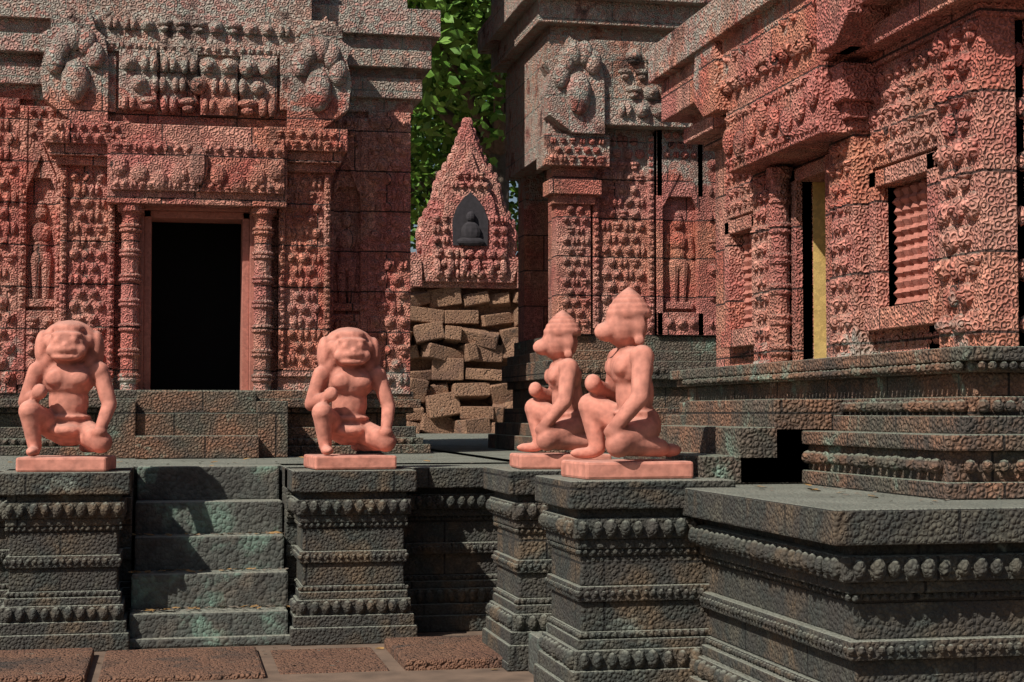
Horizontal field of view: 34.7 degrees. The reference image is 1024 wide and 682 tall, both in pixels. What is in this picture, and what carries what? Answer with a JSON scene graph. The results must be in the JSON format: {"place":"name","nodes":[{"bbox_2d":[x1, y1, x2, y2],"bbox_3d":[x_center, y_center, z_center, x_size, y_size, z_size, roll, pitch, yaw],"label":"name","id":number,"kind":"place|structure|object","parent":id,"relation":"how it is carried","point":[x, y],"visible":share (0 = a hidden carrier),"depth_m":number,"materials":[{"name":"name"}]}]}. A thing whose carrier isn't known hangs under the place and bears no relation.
{"place":"outdoors","nodes":[
{"label":"outdoors","id":0,"kind":"place"},
{"bbox_2d":[86,631,533,681],"bbox_3d":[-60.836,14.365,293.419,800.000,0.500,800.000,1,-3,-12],"label":"ground","id":1,"kind":"structure","parent":0,"point":[397,672],"depth_m":7.55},
{"bbox_2d":[0,635,502,681],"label":"paving slabs","id":2,"kind":"structure","parent":1,"relation":"on","point":[234,663],"depth_m":7.73,"materials":[{"name":"brown stone"}]},
{"bbox_2d":[129,465,541,674],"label":"platform steps","id":3,"kind":"structure","parent":1,"relation":"on","point":[207,500],"depth_m":8.76,"materials":[{"name":"stone"}]},
{"bbox_2d":[411,171,436,205],"bbox_3d":[-3.416,-2.239,41.407,7.546,11.215,5.245,0,-3,8],"label":"tree trunk","id":4,"kind":"object","parent":1,"relation":"on","point":[423,187],"depth_m":39.56,"materials":[{"name":"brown plant"}]},
{"bbox_2d":[412,2,508,209],"bbox_3d":[-0.974,-3.222,33.486,6.019,12.483,6.861,1,-3,-12],"label":"tree trunk","id":5,"kind":"object","parent":1,"relation":"on","point":[497,149],"visible":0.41,"depth_m":33.55,"materials":[{"name":"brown plant"}]},
{"bbox_2d":[406,288,517,433],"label":"wall","id":6,"kind":"structure","parent":1,"relation":"on","point":[462,341],"depth_m":24.19,"materials":[{"name":"brown stone"}]},
{"bbox_2d":[410,122,517,289],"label":"pediment","id":7,"kind":"structure","parent":6,"relation":"on","point":[425,265],"depth_m":24.32,"materials":[{"name":"red stone"}]},
{"bbox_2d":[415,117,517,279],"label":"carved ornaments","id":8,"kind":"object","parent":7,"relation":"attached to","point":[470,253],"visible":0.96,"depth_m":24.33},
{"bbox_2d":[452,192,487,245],"bbox_3d":[-0.619,-1.808,24.295,0.540,0.810,0.170,1,-3,-12],"label":"niche","id":9,"kind":"object","parent":7,"relation":"in","point":[470,223],"visible":1,"depth_m":24.26,"materials":[{"name":"grey stone"}]},
{"bbox_2d":[7,456,949,665],"bbox_3d":[-1.571,1.095,7.910,5.064,0.910,6.179,1,-3,-12],"label":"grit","id":10,"kind":"object","parent":1,"relation":"on","point":[186,607],"visible":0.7,"depth_m":8.63,"materials":[{"name":"gravel"}]},
{"bbox_2d":[0,433,1023,681],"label":"platform","id":11,"kind":"structure","parent":1,"relation":"on","point":[848,527],"depth_m":6.60,"materials":[{"name":"grey stone"}]},
{"bbox_2d":[16,455,115,471],"bbox_3d":[-2.317,0.638,8.528,0.450,0.075,0.430,0,-3,-7],"label":"statue base","id":12,"kind":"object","parent":11,"relation":"on","point":[70,463],"depth_m":8.32,"materials":[{"name":"pink stone"}]},
{"bbox_2d":[18,320,116,455],"bbox_3d":[-2.316,0.243,8.541,0.504,0.710,0.433,0,-3,-7],"label":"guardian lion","id":13,"kind":"object","parent":11,"relation":"on","point":[68,370],"visible":1,"depth_m":8.48},
{"bbox_2d":[0,390,430,458],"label":"tower base","id":14,"kind":"object","parent":11,"relation":"on","point":[195,424],"visible":0.56,"depth_m":11.06,"materials":[{"name":"grey stone"}]},
{"bbox_2d":[138,206,254,389],"bbox_3d":[-2.282,-0.245,11.830,0.920,1.450,0.550,1,-3,-12],"label":"door frame","id":15,"kind":"object","parent":14,"relation":"on","point":[244,218],"visible":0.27,"depth_m":11.69,"materials":[{"name":"red stone"}]},
{"bbox_2d":[0,0,440,393],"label":"tower","id":16,"kind":"structure","parent":14,"relation":"on","point":[385,47],"depth_m":11.67,"materials":[{"name":"red stone"}]},
{"bbox_2d":[150,222,240,389],"bbox_3d":[-2.424,-0.450,12.525,1.120,1.780,0.050,1,-3,-12],"label":"doorway","id":17,"kind":"structure","parent":16,"relation":"in","point":[195,303],"depth_m":12.49,"materials":[{"name":"black"}]},
{"bbox_2d":[0,361,1023,472],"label":"plinth moldings","id":18,"kind":"structure","parent":14,"relation":"on","point":[897,463],"depth_m":6.36,"materials":[{"name":"grey stone"}]},
{"bbox_2d":[305,327,395,454],"bbox_3d":[-0.876,0.267,8.839,0.489,0.689,0.420,1,-3,-16],"label":"guardian lion","id":19,"kind":"object","parent":11,"relation":"on","point":[349,374],"visible":1,"depth_m":8.78},
{"bbox_2d":[304,454,396,469],"bbox_3d":[-0.877,0.650,8.826,0.436,0.073,0.417,1,-3,-16],"label":"statue base","id":20,"kind":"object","parent":11,"relation":"on","point":[345,461],"depth_m":8.64,"materials":[{"name":"pink stone"}]},
{"bbox_2d":[0,494,1023,681],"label":"platform moldings","id":21,"kind":"structure","parent":11,"relation":"attached to","point":[800,634],"depth_m":6.54,"materials":[{"name":"grey stone"}]},
{"bbox_2d":[510,453,611,468],"bbox_3d":[0.234,0.587,8.028,0.451,0.070,0.357,0,-3,-8],"label":"statue base","id":22,"kind":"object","parent":11,"relation":"on","point":[535,460],"depth_m":7.84,"materials":[{"name":"pink stone"}]},
{"bbox_2d":[517,310,587,451],"bbox_3d":[0.245,0.197,8.046,0.407,0.703,0.474,0,-3,-8],"label":"kneeling statue","id":23,"kind":"object","parent":22,"relation":"on","point":[554,418],"visible":0.96,"depth_m":7.96,"materials":[{"name":"stone"}]},
{"bbox_2d":[561,459,692,479],"bbox_3d":[0.478,0.536,6.852,0.466,0.073,0.368,1,-3,-15],"label":"statue base","id":24,"kind":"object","parent":11,"relation":"on","point":[599,469],"depth_m":6.69,"materials":[{"name":"pink stone"}]},
{"bbox_2d":[570,287,681,458],"bbox_3d":[0.488,0.134,6.872,0.420,0.726,0.489,1,-3,-15],"label":"kneeling statue","id":25,"kind":"object","parent":24,"relation":"on","point":[618,411],"visible":1,"depth_m":6.80,"materials":[{"name":"stone"}]},
{"bbox_2d":[478,0,1023,398],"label":"temple building","id":26,"kind":"structure","parent":11,"relation":"on","point":[859,47],"depth_m":8.33,"materials":[{"name":"red stone"}]},
{"bbox_2d":[0,0,1023,384],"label":"carved ornaments","id":27,"kind":"object","parent":26,"relation":"attached to","point":[318,94],"visible":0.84,"depth_m":11.50,"materials":[{"name":"red stone"}]},
{"bbox_2d":[813,182,826,358],"bbox_3d":[1.728,-0.244,7.749,0.460,1.070,0.460,1,-3,-12],"label":"door","id":28,"kind":"structure","parent":26,"relation":"in","point":[819,268],"depth_m":7.93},
{"bbox_2d":[721,151,940,360],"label":"mandapa frames","id":29,"kind":"structure","parent":26,"relation":"on","point":[881,314],"depth_m":7.00,"materials":[{"name":"stone"}]},
{"bbox_2d":[742,179,927,327],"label":"mandapa balusters","id":30,"kind":"object","parent":29,"relation":"in","point":[910,233],"visible":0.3,"depth_m":6.83,"materials":[{"name":"red stone"}]},
{"bbox_2d":[488,335,1023,499],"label":"temple plinth","id":31,"kind":"structure","parent":11,"relation":"on","point":[747,433],"depth_m":6.88,"materials":[{"name":"grey stone"}]},
{"bbox_2d":[121,456,936,648],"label":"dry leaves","id":32,"kind":"object","parent":1,"relation":"on","point":[168,534],"visible":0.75,"depth_m":8.64,"materials":[{"name":"brown plant"}]},
{"bbox_2d":[407,0,506,166],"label":"tree leaves","id":33,"kind":"object","parent":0,"point":[463,22],"visible":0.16,"depth_m":30.43,"materials":[{"name":"green plant"}]},
{"bbox_2d":[411,2,517,252],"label":"tree leaves","id":34,"kind":"object","parent":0,"point":[423,152],"visible":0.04,"depth_m":37.43,"materials":[{"name":"green plant"}]},
{"bbox_2d":[411,63,517,235],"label":"tree leaves","id":35,"kind":"object","parent":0,"point":[431,166],"visible":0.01,"depth_m":41.14,"materials":[{"name":"green plant"}]},
{"bbox_2d":[411,100,517,253],"label":"sky","id":36,"kind":"structure","parent":0,"point":[514,199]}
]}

